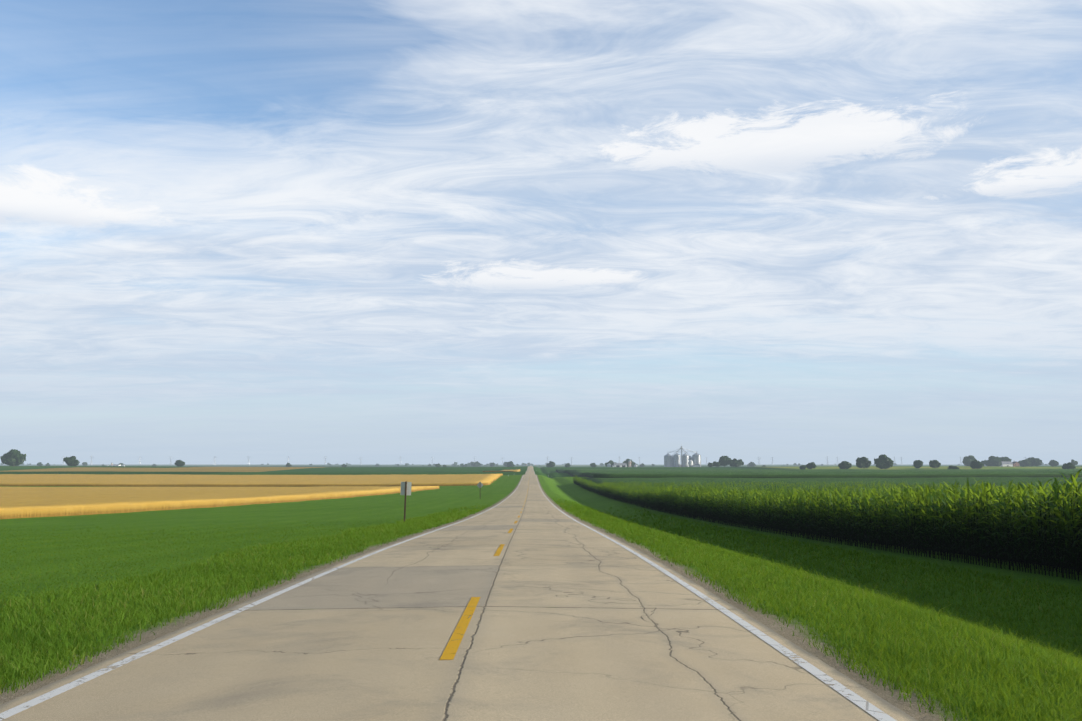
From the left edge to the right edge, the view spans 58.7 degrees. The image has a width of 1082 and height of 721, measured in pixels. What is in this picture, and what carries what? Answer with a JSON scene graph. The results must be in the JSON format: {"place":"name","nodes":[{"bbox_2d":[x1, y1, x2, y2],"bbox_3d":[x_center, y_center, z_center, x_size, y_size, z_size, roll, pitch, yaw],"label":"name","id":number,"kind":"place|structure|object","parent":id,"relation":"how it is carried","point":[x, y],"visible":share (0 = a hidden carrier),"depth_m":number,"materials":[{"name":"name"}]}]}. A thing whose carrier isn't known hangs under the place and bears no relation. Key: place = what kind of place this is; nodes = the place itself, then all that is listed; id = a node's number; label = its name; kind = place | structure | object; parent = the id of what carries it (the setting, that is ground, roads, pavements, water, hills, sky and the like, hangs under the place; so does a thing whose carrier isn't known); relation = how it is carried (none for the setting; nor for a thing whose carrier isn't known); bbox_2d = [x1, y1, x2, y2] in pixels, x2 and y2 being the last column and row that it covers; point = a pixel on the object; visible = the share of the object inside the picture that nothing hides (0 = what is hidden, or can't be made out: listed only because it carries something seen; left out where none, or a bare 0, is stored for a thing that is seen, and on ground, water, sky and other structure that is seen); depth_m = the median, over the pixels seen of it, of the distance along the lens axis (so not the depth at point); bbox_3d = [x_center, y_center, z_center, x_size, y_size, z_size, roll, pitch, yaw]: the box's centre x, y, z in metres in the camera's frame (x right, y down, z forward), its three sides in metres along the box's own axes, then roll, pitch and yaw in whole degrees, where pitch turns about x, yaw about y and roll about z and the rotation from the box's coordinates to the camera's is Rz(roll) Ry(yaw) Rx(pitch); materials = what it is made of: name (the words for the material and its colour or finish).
{"place":"outdoors","nodes":[
{"label":"outdoors","id":0,"kind":"place"},
{"bbox_2d":[0,486,438,518],"bbox_3d":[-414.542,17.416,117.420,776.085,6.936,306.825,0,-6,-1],"label":"wheat field","id":1,"kind":"structure","parent":0,"point":[24,502],"depth_m":156.03,"materials":[{"name":"yellow plant"}]},
{"bbox_2d":[0,474,502,486],"bbox_3d":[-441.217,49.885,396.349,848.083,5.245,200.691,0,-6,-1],"label":"wheat field","id":2,"kind":"structure","parent":0,"point":[143,480],"depth_m":348.66,"materials":[{"name":"plant"}]},
{"bbox_2d":[0,464,1081,720],"bbox_3d":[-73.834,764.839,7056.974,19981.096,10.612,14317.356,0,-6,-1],"label":"ground","id":3,"kind":"structure","parent":0,"point":[570,620],"depth_m":10.84,"materials":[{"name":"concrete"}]},
{"bbox_2d":[0,449,25,465],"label":"tree","id":4,"kind":"object","parent":3,"relation":"on","point":[14,457],"visible":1,"depth_m":1110.51,"materials":[{"name":"green plant"}]},
{"bbox_2d":[63,456,79,465],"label":"tree","id":5,"kind":"object","parent":3,"relation":"on","point":[71,461],"visible":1,"depth_m":1084.51,"materials":[{"name":"green plant"}]},
{"bbox_2d":[174,460,184,465],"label":"tree","id":6,"kind":"object","parent":3,"relation":"on","point":[179,463],"visible":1,"depth_m":1283.69,"materials":[{"name":"green plant"}]},
{"bbox_2d":[0,477,522,720],"bbox_3d":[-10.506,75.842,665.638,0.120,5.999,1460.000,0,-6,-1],"label":"edge line","id":7,"kind":"object","parent":3,"relation":"on","point":[42,698],"visible":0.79,"depth_m":9.12,"materials":[{"name":"white paint"}]},
{"bbox_2d":[400,481,410,521],"bbox_3d":[-7.751,8.310,54.840,0.610,2.800,0.118,2,-6,0],"label":"sign","id":8,"kind":"object","parent":3,"relation":"on","point":[405,490],"visible":0.94,"depth_m":54.97,"materials":[{"name":"grey metal"}]},
{"bbox_2d":[440,490,527,659],"bbox_3d":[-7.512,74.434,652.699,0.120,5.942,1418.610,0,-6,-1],"label":"dashes","id":9,"kind":"object","parent":3,"relation":"on","point":[450,650],"visible":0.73,"depth_m":10.19,"materials":[{"name":"yellow paint"}]},
{"bbox_2d":[483,469,519,471],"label":"wheat strip","id":10,"kind":"object","parent":3,"relation":"on","point":[517,470],"visible":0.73,"depth_m":728.14,"materials":[{"name":"yellow plant"}]},
{"bbox_2d":[507,461,514,466],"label":"tree","id":11,"kind":"object","parent":3,"relation":"on","point":[510,464],"visible":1,"depth_m":1974.58,"materials":[{"name":"green plant"}]},
{"bbox_2d":[546,461,554,466],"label":"tree","id":12,"kind":"object","parent":3,"relation":"on","point":[550,464],"visible":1,"depth_m":1587.56,"materials":[{"name":"green plant"}]},
{"bbox_2d":[607,460,636,466],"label":"farm buildings","id":13,"kind":"structure","parent":3,"relation":"on","point":[621,464],"depth_m":1610.68,"materials":[{"name":"white"}]},
{"bbox_2d":[623,459,633,466],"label":"tree","id":14,"kind":"object","parent":3,"relation":"on","point":[632,462],"visible":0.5,"depth_m":1636.73,"materials":[{"name":"green plant"}]},
{"bbox_2d":[664,444,700,466],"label":"grain elevator","id":15,"kind":"object","parent":3,"relation":"on","point":[694,460],"visible":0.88,"depth_m":1332.76,"materials":[{"name":"silver metal"}]},
{"bbox_2d":[533,470,896,720],"bbox_3d":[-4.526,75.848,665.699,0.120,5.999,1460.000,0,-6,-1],"label":"edge line","id":16,"kind":"object","parent":3,"relation":"on","point":[859,701],"visible":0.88,"depth_m":9.06,"materials":[{"name":"white paint"}]},
{"bbox_2d":[713,461,719,466],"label":"tree","id":17,"kind":"object","parent":3,"relation":"on","point":[716,464],"visible":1,"depth_m":1304.49,"materials":[{"name":"green plant"}]},
{"bbox_2d":[718,456,730,466],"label":"tree","id":18,"kind":"object","parent":3,"relation":"on","point":[724,461],"visible":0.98,"depth_m":1316.63,"materials":[{"name":"green plant"}]},
{"bbox_2d":[729,458,739,466],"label":"tree","id":19,"kind":"object","parent":3,"relation":"on","point":[734,462],"visible":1,"depth_m":1309.00,"materials":[{"name":"green plant"}]},
{"bbox_2d":[806,462,815,468],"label":"tree","id":20,"kind":"object","parent":3,"relation":"on","point":[811,465],"visible":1,"depth_m":1023.88,"materials":[{"name":"green plant"}]},
{"bbox_2d":[572,469,1081,580],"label":"corn rows","id":21,"kind":"object","parent":3,"relation":"on","point":[1001,514],"visible":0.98,"depth_m":41.74,"materials":[{"name":"green plant"}]},
{"bbox_2d":[838,461,851,468],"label":"tree","id":22,"kind":"object","parent":3,"relation":"on","point":[844,465],"visible":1,"depth_m":1022.07,"materials":[{"name":"green plant"}]},
{"bbox_2d":[856,457,871,467],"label":"tree","id":23,"kind":"object","parent":3,"relation":"on","point":[863,462],"visible":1,"depth_m":1029.33,"materials":[{"name":"green plant"}]},
{"bbox_2d":[874,454,893,468],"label":"tree","id":24,"kind":"object","parent":3,"relation":"on","point":[884,461],"visible":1,"depth_m":1032.99,"materials":[{"name":"green plant"}]},
{"bbox_2d":[913,460,922,468],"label":"tree","id":25,"kind":"object","parent":3,"relation":"on","point":[918,464],"visible":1,"depth_m":1033.61,"materials":[{"name":"green plant"}]},
{"bbox_2d":[929,460,940,468],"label":"tree","id":26,"kind":"object","parent":3,"relation":"on","point":[935,464],"visible":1,"depth_m":1043.16,"materials":[{"name":"green plant"}]},
{"bbox_2d":[948,465,958,468],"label":"bush","id":27,"kind":"object","parent":3,"relation":"on","point":[952,467],"visible":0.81,"depth_m":897.66,"materials":[{"name":"green plant"}]},
{"bbox_2d":[963,455,975,465],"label":"tree","id":28,"kind":"object","parent":3,"relation":"on","point":[967,460],"visible":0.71,"depth_m":1568.96,"materials":[{"name":"green plant"}]},
{"bbox_2d":[970,460,982,468],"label":"tree","id":29,"kind":"object","parent":3,"relation":"on","point":[974,464],"visible":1,"depth_m":1029.46,"materials":[{"name":"green plant"}]},
{"bbox_2d":[985,456,1001,465],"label":"tree","id":30,"kind":"object","parent":3,"relation":"on","point":[993,461],"visible":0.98,"depth_m":1536.48,"materials":[{"name":"green plant"}]},
{"bbox_2d":[984,461,1019,466],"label":"farm building","id":31,"kind":"structure","parent":3,"relation":"on","point":[1011,464],"depth_m":1558.44,"materials":[{"name":"white"}]},
{"bbox_2d":[1001,457,1011,460],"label":"roof","id":32,"kind":"structure","parent":3,"relation":"on","point":[1005,458],"depth_m":1575.55,"materials":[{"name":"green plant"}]},
{"bbox_2d":[1018,460,1026,466],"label":"tree","id":33,"kind":"object","parent":3,"relation":"on","point":[1021,463],"visible":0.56,"depth_m":1596.18,"materials":[{"name":"green plant"}]},
{"bbox_2d":[1023,459,1031,466],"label":"tree","id":34,"kind":"object","parent":3,"relation":"on","point":[1027,462],"visible":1,"depth_m":1566.85,"materials":[{"name":"green plant"}]},
{"bbox_2d":[1031,458,1041,466],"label":"tree","id":35,"kind":"object","parent":3,"relation":"on","point":[1036,462],"visible":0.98,"depth_m":1570.63,"materials":[{"name":"green plant"}]},
{"bbox_2d":[1048,460,1058,466],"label":"tree","id":36,"kind":"object","parent":3,"relation":"on","point":[1052,463],"visible":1,"depth_m":1618.65,"materials":[{"name":"green plant"}]},
{"bbox_2d":[1062,462,1075,468],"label":"tree","id":37,"kind":"object","parent":3,"relation":"on","point":[1069,465],"visible":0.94,"depth_m":961.58,"materials":[{"name":"green plant"}]},
{"bbox_2d":[0,496,1081,720],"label":"grass","id":38,"kind":"structure","parent":0,"point":[1059,660],"depth_m":14.10,"materials":[{"name":"green plant"}]},
{"bbox_2d":[0,0,1081,464],"label":"sky","id":39,"kind":"structure","parent":0,"point":[444,232],"materials":[{"name":"blue"}]},
{"bbox_2d":[556,469,1081,477],"bbox_3d":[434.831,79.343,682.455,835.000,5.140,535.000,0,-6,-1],"label":"corn field","id":40,"kind":"structure","parent":0,"point":[770,473],"depth_m":445.82,"materials":[{"name":"green plant"}]},
{"bbox_2d":[582,477,1081,569],"bbox_3d":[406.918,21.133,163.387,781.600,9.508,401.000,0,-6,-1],"label":"corn field","id":41,"kind":"structure","parent":0,"point":[962,481],"depth_m":291.83,"materials":[{"name":"green plant"}]}
]}

